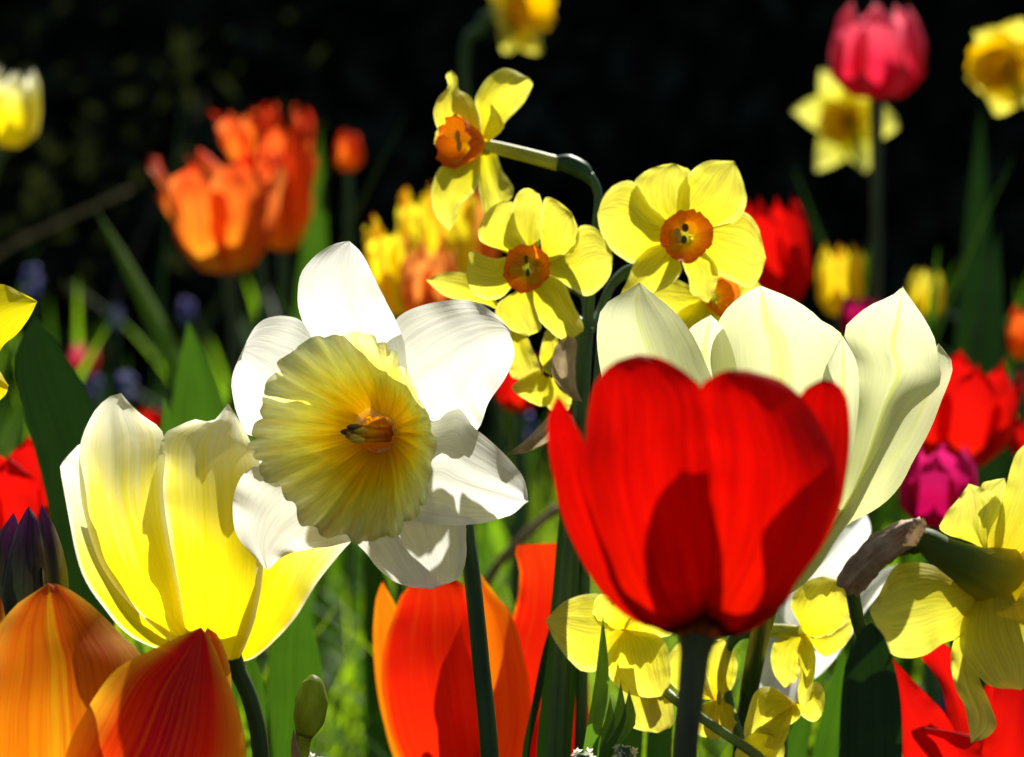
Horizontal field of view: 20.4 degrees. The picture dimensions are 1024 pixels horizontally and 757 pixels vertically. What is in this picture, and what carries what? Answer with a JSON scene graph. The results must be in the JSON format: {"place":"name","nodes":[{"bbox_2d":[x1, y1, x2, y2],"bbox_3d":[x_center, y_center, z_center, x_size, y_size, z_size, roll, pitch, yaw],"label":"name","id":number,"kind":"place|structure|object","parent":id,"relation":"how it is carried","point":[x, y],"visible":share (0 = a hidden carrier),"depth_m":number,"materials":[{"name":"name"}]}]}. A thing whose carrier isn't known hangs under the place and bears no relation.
{"place":"outdoors","nodes":[
{"label":"outdoors","id":0,"kind":"place"},
{"bbox_2d":[0,397,994,756],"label":"ground","id":1,"kind":"structure","parent":0,"point":[510,447],"depth_m":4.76,"materials":[{"name":"green plant"}]},
{"bbox_2d":[0,347,19,458],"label":"leafy plant","id":2,"kind":"object","parent":1,"relation":"on","point":[6,444],"visible":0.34,"depth_m":2.32,"materials":[{"name":"green plant"}]},
{"bbox_2d":[0,276,36,452],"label":"leafy plant","id":3,"kind":"object","parent":1,"relation":"on","point":[3,438],"visible":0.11,"depth_m":2.34,"materials":[{"name":"green plant"}]},
{"bbox_2d":[0,65,40,168],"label":"tulip","id":4,"kind":"object","parent":1,"relation":"on","point":[20,103],"visible":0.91,"depth_m":1.49,"materials":[{"name":"yellow plant"}]},
{"bbox_2d":[0,436,49,529],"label":"tulip","id":5,"kind":"object","parent":1,"relation":"on","point":[21,487],"visible":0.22,"depth_m":1.03,"materials":[{"name":"red plant"}]},
{"bbox_2d":[15,293,37,448],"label":"leafy plant","id":6,"kind":"object","parent":1,"relation":"on","point":[22,431],"visible":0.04,"depth_m":1.83,"materials":[{"name":"green plant"}]},
{"bbox_2d":[0,297,53,459],"bbox_3d":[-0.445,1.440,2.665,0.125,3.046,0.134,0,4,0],"label":"leafy plant","id":7,"kind":"object","parent":1,"relation":"on","point":[50,331],"visible":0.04,"depth_m":2.51,"materials":[{"name":"green plant"}]},
{"bbox_2d":[20,265,42,439],"bbox_3d":[-0.321,0.125,1.913,0.015,0.403,0.014,0,4,0],"label":"grape hyacinth","id":8,"kind":"object","parent":1,"relation":"on","point":[30,291],"visible":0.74,"depth_m":1.90,"materials":[{"name":"blue plant"}]},
{"bbox_2d":[0,505,68,616],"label":"tulip bud","id":9,"kind":"object","parent":1,"relation":"on","point":[32,558],"visible":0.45,"depth_m":0.80,"materials":[{"name":"purple plant"}]},
{"bbox_2d":[0,242,82,454],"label":"leafy plant","id":10,"kind":"object","parent":1,"relation":"on","point":[4,422],"visible":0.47,"depth_m":2.97,"materials":[{"name":"green plant"}]},
{"bbox_2d":[14,279,80,438],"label":"leafy plant","id":11,"kind":"object","parent":1,"relation":"on","point":[77,332],"visible":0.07,"depth_m":2.04,"materials":[{"name":"green plant"}]},
{"bbox_2d":[0,284,114,626],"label":"tulip","id":12,"kind":"object","parent":1,"relation":"on","point":[57,407],"visible":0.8,"depth_m":0.97,"materials":[{"name":"yellow plant"}]},
{"bbox_2d":[0,189,130,256],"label":"dry stalk","id":13,"kind":"object","parent":1,"relation":"on","point":[16,243],"visible":1,"depth_m":2.30,"materials":[{"name":"plant"}]},
{"bbox_2d":[9,339,137,649],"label":"leafy plant","id":14,"kind":"object","parent":1,"relation":"on","point":[13,344],"visible":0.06,"depth_m":1.89,"materials":[{"name":"green plant"}]},
{"bbox_2d":[70,343,96,388],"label":"tulip","id":15,"kind":"object","parent":1,"relation":"on","point":[76,354],"visible":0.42,"depth_m":1.99,"materials":[{"name":"pink plant"}]},
{"bbox_2d":[84,319,96,345],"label":"leafy plant","id":16,"kind":"object","parent":1,"relation":"on","point":[89,334],"visible":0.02,"depth_m":2.13,"materials":[{"name":"green plant"}]},
{"bbox_2d":[77,324,108,379],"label":"leafy plant","id":17,"kind":"object","parent":1,"relation":"on","point":[82,370],"visible":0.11,"depth_m":1.75,"materials":[{"name":"green plant"}]},
{"bbox_2d":[84,374,103,410],"bbox_3d":[-0.294,0.158,2.011,0.012,0.324,0.012,-4,6,-45],"label":"grape hyacinth","id":18,"kind":"object","parent":1,"relation":"on","point":[90,382],"visible":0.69,"depth_m":2.00,"materials":[{"name":"blue plant"}]},
{"bbox_2d":[75,302,117,380],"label":"leafy plant","id":19,"kind":"object","parent":1,"relation":"on","point":[98,334],"visible":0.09,"depth_m":1.97,"materials":[{"name":"green plant"}]},
{"bbox_2d":[99,363,106,404],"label":"leafy plant","id":20,"kind":"object","parent":1,"relation":"on","point":[105,391],"visible":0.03,"depth_m":2.64,"materials":[{"name":"green plant"}]},
{"bbox_2d":[61,279,162,410],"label":"leafy plant","id":21,"kind":"object","parent":1,"relation":"on","point":[156,405],"visible":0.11,"depth_m":2.53,"materials":[{"name":"green plant"}]},
{"bbox_2d":[109,306,122,394],"bbox_3d":[-0.306,0.125,2.212,0.011,0.363,0.010,4,6,45],"label":"grape hyacinth","id":22,"kind":"object","parent":1,"relation":"on","point":[116,325],"visible":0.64,"depth_m":2.20,"materials":[{"name":"plant"}]},
{"bbox_2d":[0,583,244,756],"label":"tulip","id":23,"kind":"object","parent":1,"relation":"on","point":[80,676],"visible":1,"depth_m":0.75,"materials":[{"name":"orange plant"}]},
{"bbox_2d":[117,372,136,642],"bbox_3d":[-0.244,0.165,1.811,0.012,0.338,0.012,4,6,45],"label":"grape hyacinth","id":24,"kind":"object","parent":1,"relation":"on","point":[123,382],"visible":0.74,"depth_m":1.80,"materials":[{"name":"blue plant"}]},
{"bbox_2d":[122,354,131,404],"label":"leafy plant","id":25,"kind":"object","parent":1,"relation":"on","point":[127,369],"visible":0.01,"depth_m":2.11,"materials":[{"name":"green plant"}]},
{"bbox_2d":[118,318,168,378],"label":"leafy plant","id":26,"kind":"object","parent":1,"relation":"on","point":[152,355],"visible":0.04,"depth_m":2.19,"materials":[{"name":"green plant"}]},
{"bbox_2d":[143,394,149,412],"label":"leafy plant","id":27,"kind":"object","parent":1,"relation":"on","point":[148,408],"visible":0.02,"depth_m":2.37,"materials":[{"name":"green plant"}]},
{"bbox_2d":[138,406,161,651],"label":"tulip","id":28,"kind":"object","parent":1,"relation":"on","point":[155,416],"visible":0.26,"depth_m":1.49,"materials":[{"name":"red plant"}]},
{"bbox_2d":[160,395,173,435],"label":"tulip plant","id":29,"kind":"object","parent":1,"relation":"on","point":[167,424],"visible":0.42,"depth_m":1.00,"materials":[{"name":"green plant"}]},
{"bbox_2d":[150,15,194,413],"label":"daffodil plant","id":30,"kind":"object","parent":1,"relation":"on","point":[160,309],"visible":0.41,"depth_m":2.10,"materials":[{"name":"green plant"}]},
{"bbox_2d":[0,0,367,455],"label":"shrub","id":31,"kind":"object","parent":1,"relation":"on","point":[85,167],"visible":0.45,"depth_m":3.25,"materials":[{"name":"green plant"}]},
{"bbox_2d":[178,299,194,332],"bbox_3d":[-0.240,0.127,2.112,0.012,0.372,0.012,4,6,45],"label":"grape hyacinth","id":32,"kind":"object","parent":1,"relation":"on","point":[187,311],"visible":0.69,"depth_m":2.10,"materials":[{"name":"blue plant"}]},
{"bbox_2d":[155,294,222,411],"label":"leafy plant","id":33,"kind":"object","parent":1,"relation":"on","point":[160,390],"visible":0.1,"depth_m":2.70,"materials":[{"name":"green plant"}]},
{"bbox_2d":[170,321,237,706],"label":"tulip plant","id":34,"kind":"object","parent":1,"relation":"on","point":[197,393],"visible":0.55,"depth_m":1.15,"materials":[{"name":"green plant"}]},
{"bbox_2d":[60,393,350,756],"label":"tulip","id":35,"kind":"object","parent":1,"relation":"on","point":[164,554],"visible":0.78,"depth_m":0.83,"materials":[{"name":"yellow plant"}]},
{"bbox_2d":[96,209,314,756],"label":"daffodil plant","id":36,"kind":"object","parent":1,"relation":"on","point":[167,346],"visible":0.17,"depth_m":1.54,"materials":[{"name":"green plant"}]},
{"bbox_2d":[192,315,220,381],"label":"leafy plant","id":37,"kind":"object","parent":1,"relation":"on","point":[211,356],"visible":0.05,"depth_m":2.66,"materials":[{"name":"green plant"}]},
{"bbox_2d":[135,145,284,653],"bbox_3d":[-0.181,0.111,1.581,0.131,0.479,0.071,3,5,39],"label":"tulip","id":38,"kind":"object","parent":1,"relation":"on","point":[223,220],"visible":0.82,"depth_m":1.53,"materials":[{"name":"orange plant"}]},
{"bbox_2d":[208,336,227,396],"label":"leafy plant","id":39,"kind":"object","parent":1,"relation":"on","point":[224,384],"visible":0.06,"depth_m":2.58,"materials":[{"name":"green plant"}]},
{"bbox_2d":[222,276,256,439],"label":"leafy plant","id":40,"kind":"object","parent":1,"relation":"on","point":[253,298],"visible":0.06,"depth_m":2.49,"materials":[{"name":"green plant"}]},
{"bbox_2d":[209,106,271,323],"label":"tulip","id":41,"kind":"object","parent":1,"relation":"on","point":[236,136],"visible":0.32,"depth_m":1.67,"materials":[{"name":"orange plant"}]},
{"bbox_2d":[243,607,321,756],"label":"tulip plant","id":42,"kind":"object","parent":1,"relation":"on","point":[294,662],"visible":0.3,"depth_m":1.02,"materials":[{"name":"green plant"}]},
{"bbox_2d":[253,101,317,315],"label":"tulip","id":43,"kind":"object","parent":1,"relation":"on","point":[293,150],"visible":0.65,"depth_m":1.61,"materials":[{"name":"orange plant"}]},
{"bbox_2d":[241,301,331,755],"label":"leafy plant","id":44,"kind":"object","parent":1,"relation":"on","point":[248,328],"visible":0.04,"depth_m":2.00,"materials":[{"name":"green plant"}]},
{"bbox_2d":[239,291,361,635],"bbox_3d":[-0.192,0.120,2.160,0.239,0.379,0.184,2,5,32],"label":"leafy plant","id":45,"kind":"object","parent":1,"relation":"on","point":[356,557],"visible":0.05,"depth_m":2.11,"materials":[{"name":"green plant"}]},
{"bbox_2d":[291,675,327,756],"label":"narcissus bud","id":46,"kind":"object","parent":1,"relation":"on","point":[311,706],"visible":1,"depth_m":0.80,"materials":[{"name":"green plant"}]},
{"bbox_2d":[294,130,328,746],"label":"daffodil plant","id":47,"kind":"object","parent":1,"relation":"on","point":[314,241],"visible":0.23,"depth_m":1.68,"materials":[{"name":"green plant"}]},
{"bbox_2d":[326,593,341,748],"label":"leafy plant","id":48,"kind":"object","parent":1,"relation":"on","point":[337,635],"visible":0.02,"depth_m":1.94,"materials":[{"name":"green plant"}]},
{"bbox_2d":[275,287,407,589],"bbox_3d":[-0.041,0.172,1.131,0.130,0.419,0.009,2,5,31],"label":"daffodil plant","id":49,"kind":"object","parent":1,"relation":"on","point":[290,315],"visible":0.13,"depth_m":1.15,"materials":[{"name":"green plant"}]},
{"bbox_2d":[325,543,362,692],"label":"leafy plant","id":50,"kind":"object","parent":1,"relation":"on","point":[332,622],"visible":0.17,"depth_m":1.92,"materials":[{"name":"green plant"}]},
{"bbox_2d":[332,131,362,756],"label":"tulip","id":51,"kind":"object","parent":1,"relation":"on","point":[348,158],"visible":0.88,"depth_m":1.72,"materials":[{"name":"orange plant"}]},
{"bbox_2d":[333,551,364,588],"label":"leafy plant","id":52,"kind":"object","parent":1,"relation":"on","point":[337,560],"depth_m":2.51,"materials":[{"name":"green plant"}]},
{"bbox_2d":[342,113,406,241],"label":"daffodil plant","id":53,"kind":"object","parent":1,"relation":"on","point":[357,210],"visible":0.1,"depth_m":1.60,"materials":[{"name":"green plant"}]},
{"bbox_2d":[231,241,528,756],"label":"daffodil","id":54,"kind":"object","parent":1,"relation":"on","point":[360,410],"visible":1,"depth_m":0.80,"materials":[{"name":"white plant"}]},
{"bbox_2d":[363,214,421,756],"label":"tulip","id":55,"kind":"object","parent":1,"relation":"on","point":[384,254],"visible":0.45,"depth_m":1.34,"materials":[{"name":"yellow plant"}]},
{"bbox_2d":[358,238,456,756],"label":"tulip","id":56,"kind":"object","parent":1,"relation":"on","point":[419,267],"visible":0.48,"depth_m":1.29,"materials":[{"name":"orange plant"}]},
{"bbox_2d":[349,184,477,689],"bbox_3d":[-0.049,0.129,1.459,0.065,0.460,0.060,0,4,0],"label":"tulip","id":57,"kind":"object","parent":1,"relation":"on","point":[461,237],"visible":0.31,"depth_m":1.43,"materials":[{"name":"yellow plant"}]},
{"bbox_2d":[373,543,588,756],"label":"tulip","id":58,"kind":"object","parent":1,"relation":"on","point":[424,671],"visible":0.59,"depth_m":0.94,"materials":[{"name":"orange plant"}]},
{"bbox_2d":[464,187,498,585],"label":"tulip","id":59,"kind":"object","parent":1,"relation":"on","point":[486,250],"visible":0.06,"depth_m":1.49,"materials":[{"name":"orange plant"}]},
{"bbox_2d":[477,522,490,576],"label":"leafy plant","id":60,"kind":"object","parent":1,"relation":"on","point":[483,549],"visible":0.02,"depth_m":1.75,"materials":[{"name":"green plant"}]},
{"bbox_2d":[478,518,508,606],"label":"leafy plant","id":61,"kind":"object","parent":1,"relation":"on","point":[496,539],"visible":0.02,"depth_m":2.10,"materials":[{"name":"green plant"}]},
{"bbox_2d":[460,0,554,581],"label":"daffodil","id":62,"kind":"object","parent":1,"relation":"on","point":[522,24],"visible":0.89,"depth_m":1.65,"materials":[{"name":"yellow plant"}]},
{"bbox_2d":[0,0,1023,434],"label":"hedge","id":63,"kind":"object","parent":1,"relation":"on","point":[624,90],"visible":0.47,"depth_m":5.37,"materials":[{"name":"black plant"}]},
{"bbox_2d":[490,448,535,600],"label":"leafy plant","id":64,"kind":"object","parent":1,"relation":"on","point":[531,455],"visible":0.1,"depth_m":2.35,"materials":[{"name":"green plant"}]},
{"bbox_2d":[495,355,540,617],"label":"tulip","id":65,"kind":"object","parent":1,"relation":"on","point":[507,397],"visible":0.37,"depth_m":1.30,"materials":[{"name":"red plant"}]},
{"bbox_2d":[483,503,559,586],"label":"dry stalk","id":66,"kind":"object","parent":1,"relation":"on","point":[509,550],"visible":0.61,"depth_m":1.18,"materials":[{"name":"plant"}]},
{"bbox_2d":[523,412,535,544],"bbox_3d":[0.007,0.183,1.611,0.011,0.330,0.010,4,6,45],"label":"grape hyacinth","id":67,"kind":"object","parent":1,"relation":"on","point":[527,417],"visible":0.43,"depth_m":1.60,"materials":[{"name":"blue plant"}]},
{"bbox_2d":[571,747,595,756],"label":"hyacinth","id":68,"kind":"object","parent":1,"relation":"on","point":[587,753],"visible":1,"depth_m":0.80,"materials":[{"name":"white plant"}]},
{"bbox_2d":[590,581,595,593],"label":"leafy plant","id":69,"kind":"object","parent":1,"relation":"on","point":[592,589],"visible":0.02,"depth_m":2.52,"materials":[{"name":"green plant"}]},
{"bbox_2d":[426,68,765,756],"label":"narcissus","id":70,"kind":"object","parent":1,"relation":"on","point":[655,225],"visible":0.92,"depth_m":0.88,"materials":[{"name":"yellow plant"}]},
{"bbox_2d":[611,744,637,756],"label":"hyacinth","id":71,"kind":"object","parent":1,"relation":"on","point":[625,750],"visible":1,"depth_m":0.84,"materials":[{"name":"grey plant"}]},
{"bbox_2d":[617,707,673,756],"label":"tulip plant","id":72,"kind":"object","parent":1,"relation":"on","point":[659,744],"visible":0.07,"depth_m":1.00,"materials":[{"name":"green plant"}]},
{"bbox_2d":[547,354,849,756],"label":"tulip","id":73,"kind":"object","parent":1,"relation":"on","point":[698,520],"visible":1,"depth_m":0.63,"materials":[{"name":"red plant"}]},
{"bbox_2d":[545,577,852,756],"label":"narcissus","id":74,"kind":"object","parent":1,"relation":"on","point":[605,639],"visible":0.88,"depth_m":0.86,"materials":[{"name":"yellow plant"}]},
{"bbox_2d":[732,689,750,756],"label":"tulip plant","id":75,"kind":"object","parent":1,"relation":"on","point":[744,707],"visible":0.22,"depth_m":0.88,"materials":[{"name":"green plant"}]},
{"bbox_2d":[738,638,748,701],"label":"leafy plant","id":76,"kind":"object","parent":1,"relation":"on","point":[743,655],"visible":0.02,"depth_m":2.01,"materials":[{"name":"green plant"}]},
{"bbox_2d":[597,282,951,752],"bbox_3d":[0.085,0.187,0.833,0.093,0.433,0.122,2,4,26],"label":"tulip","id":77,"kind":"object","parent":1,"relation":"on","point":[890,373],"visible":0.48,"depth_m":0.79,"materials":[{"name":"beige plant"}]},
{"bbox_2d":[731,242,865,756],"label":"tulip","id":78,"kind":"object","parent":1,"relation":"on","point":[838,275],"visible":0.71,"depth_m":1.44,"materials":[{"name":"yellow plant"}]},
{"bbox_2d":[702,195,903,756],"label":"tulip","id":79,"kind":"object","parent":1,"relation":"on","point":[787,267],"visible":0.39,"depth_m":1.28,"materials":[{"name":"red plant"}]},
{"bbox_2d":[787,647,845,756],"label":"tulip plant","id":80,"kind":"object","parent":1,"relation":"on","point":[826,742],"visible":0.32,"depth_m":0.98,"materials":[{"name":"green plant"}]},
{"bbox_2d":[759,515,898,756],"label":"tulip","id":81,"kind":"object","parent":1,"relation":"on","point":[852,538],"visible":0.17,"depth_m":0.94,"materials":[{"name":"white plant"}]},
{"bbox_2d":[789,248,869,756],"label":"daffodil plant","id":82,"kind":"object","parent":1,"relation":"on","point":[864,281],"visible":0.07,"depth_m":1.45,"materials":[{"name":"green plant"}]},
{"bbox_2d":[792,69,897,626],"bbox_3d":[0.214,0.072,1.783,0.071,0.528,0.080,2,4,22],"label":"daffodil","id":83,"kind":"object","parent":1,"relation":"on","point":[835,115],"visible":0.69,"depth_m":1.75,"materials":[{"name":"yellow plant"}]},
{"bbox_2d":[791,162,901,567],"bbox_3d":[0.211,0.107,1.692,0.097,0.470,0.038,1,4,14],"label":"daffodil plant","id":84,"kind":"object","parent":1,"relation":"on","point":[897,511],"visible":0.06,"depth_m":1.69,"materials":[{"name":"green plant"}]},
{"bbox_2d":[839,294,877,652],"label":"tulip","id":85,"kind":"object","parent":1,"relation":"on","point":[851,308],"visible":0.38,"depth_m":1.34,"materials":[{"name":"purple plant"}]},
{"bbox_2d":[830,1,924,689],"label":"tulip","id":86,"kind":"object","parent":1,"relation":"on","point":[877,54],"visible":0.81,"depth_m":1.48,"materials":[{"name":"pink plant"}]},
{"bbox_2d":[864,498,893,615],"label":"leafy plant","id":87,"kind":"object","parent":1,"relation":"on","point":[881,521],"depth_m":1.93,"materials":[{"name":"green plant"}]},
{"bbox_2d":[827,268,944,688],"bbox_3d":[0.179,0.147,1.526,0.099,0.414,0.047,0,4,0],"label":"tulip","id":88,"kind":"object","parent":1,"relation":"on","point":[918,288],"visible":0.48,"depth_m":1.49,"materials":[{"name":"yellow plant"}]},
{"bbox_2d":[891,249,937,680],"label":"daffodil plant","id":89,"kind":"object","parent":1,"relation":"on","point":[930,321],"visible":0.17,"depth_m":1.45,"materials":[{"name":"green plant"}]},
{"bbox_2d":[810,157,1023,753],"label":"daffodil plant","id":90,"kind":"object","parent":1,"relation":"on","point":[876,518],"visible":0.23,"depth_m":1.45,"materials":[{"name":"green plant"}]},
{"bbox_2d":[836,446,1023,756],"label":"daffodil","id":91,"kind":"object","parent":1,"relation":"on","point":[968,599],"visible":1,"depth_m":0.76,"materials":[{"name":"yellow plant"}]},
{"bbox_2d":[898,443,977,706],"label":"tulip","id":92,"kind":"object","parent":1,"relation":"on","point":[933,486],"visible":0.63,"depth_m":1.11,"materials":[{"name":"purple plant"}]},
{"bbox_2d":[940,686,945,714],"bbox_3d":[0.195,0.253,1.308,0.013,0.234,0.012,4,6,45],"label":"grape hyacinth","id":93,"kind":"object","parent":1,"relation":"on","point":[942,704],"visible":0.16,"depth_m":1.29,"materials":[{"name":"blue plant"}]},
{"bbox_2d":[944,261,959,288],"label":"leafy plant","id":94,"kind":"object","parent":1,"relation":"on","point":[946,281],"visible":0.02,"depth_m":2.43,"materials":[{"name":"green plant"}]},
{"bbox_2d":[892,643,1023,756],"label":"tulip","id":95,"kind":"object","parent":1,"relation":"on","point":[930,728],"visible":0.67,"depth_m":0.91,"materials":[{"name":"red plant"}]},
{"bbox_2d":[923,230,1013,694],"bbox_3d":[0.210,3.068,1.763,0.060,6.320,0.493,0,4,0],"label":"daffodil plant","id":96,"kind":"object","parent":1,"relation":"on","point":[985,352],"visible":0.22,"depth_m":1.34,"materials":[{"name":"green plant"}]},
{"bbox_2d":[921,350,1022,698],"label":"tulip","id":97,"kind":"object","parent":1,"relation":"on","point":[976,412],"visible":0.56,"depth_m":1.18,"materials":[{"name":"red plant"}]},
{"bbox_2d":[954,109,990,357],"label":"daffodil plant","id":98,"kind":"object","parent":1,"relation":"on","point":[972,279],"visible":0.2,"depth_m":1.70,"materials":[{"name":"green plant"}]},
{"bbox_2d":[966,19,1023,114],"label":"daffodil","id":99,"kind":"object","parent":1,"relation":"on","point":[995,69],"visible":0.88,"depth_m":1.60,"materials":[{"name":"yellow plant"}]},
{"bbox_2d":[1003,357,1012,382],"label":"leafy plant","id":100,"kind":"object","parent":1,"relation":"on","point":[1006,370],"visible":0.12,"depth_m":1.77,"materials":[{"name":"green plant"}]},
{"bbox_2d":[1007,304,1023,422],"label":"tulip","id":101,"kind":"object","parent":1,"relation":"on","point":[1015,336],"visible":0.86,"depth_m":1.34,"materials":[{"name":"orange plant"}]},
{"bbox_2d":[1007,295,1023,374],"bbox_3d":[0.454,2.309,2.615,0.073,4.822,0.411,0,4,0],"label":"leafy plant","id":102,"kind":"object","parent":1,"relation":"on","point":[1010,363],"visible":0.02,"depth_m":2.59,"materials":[{"name":"green plant"}]},
{"bbox_2d":[1008,415,1023,455],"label":"tulip","id":103,"kind":"object","parent":1,"relation":"on","point":[1016,442],"visible":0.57,"depth_m":1.29,"materials":[{"name":"red plant"}]},
{"bbox_2d":[1018,280,1021,308],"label":"leafy plant","id":104,"kind":"object","parent":1,"relation":"on","point":[1019,294],"visible":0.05,"depth_m":2.65,"materials":[{"name":"green plant"}]}
]}

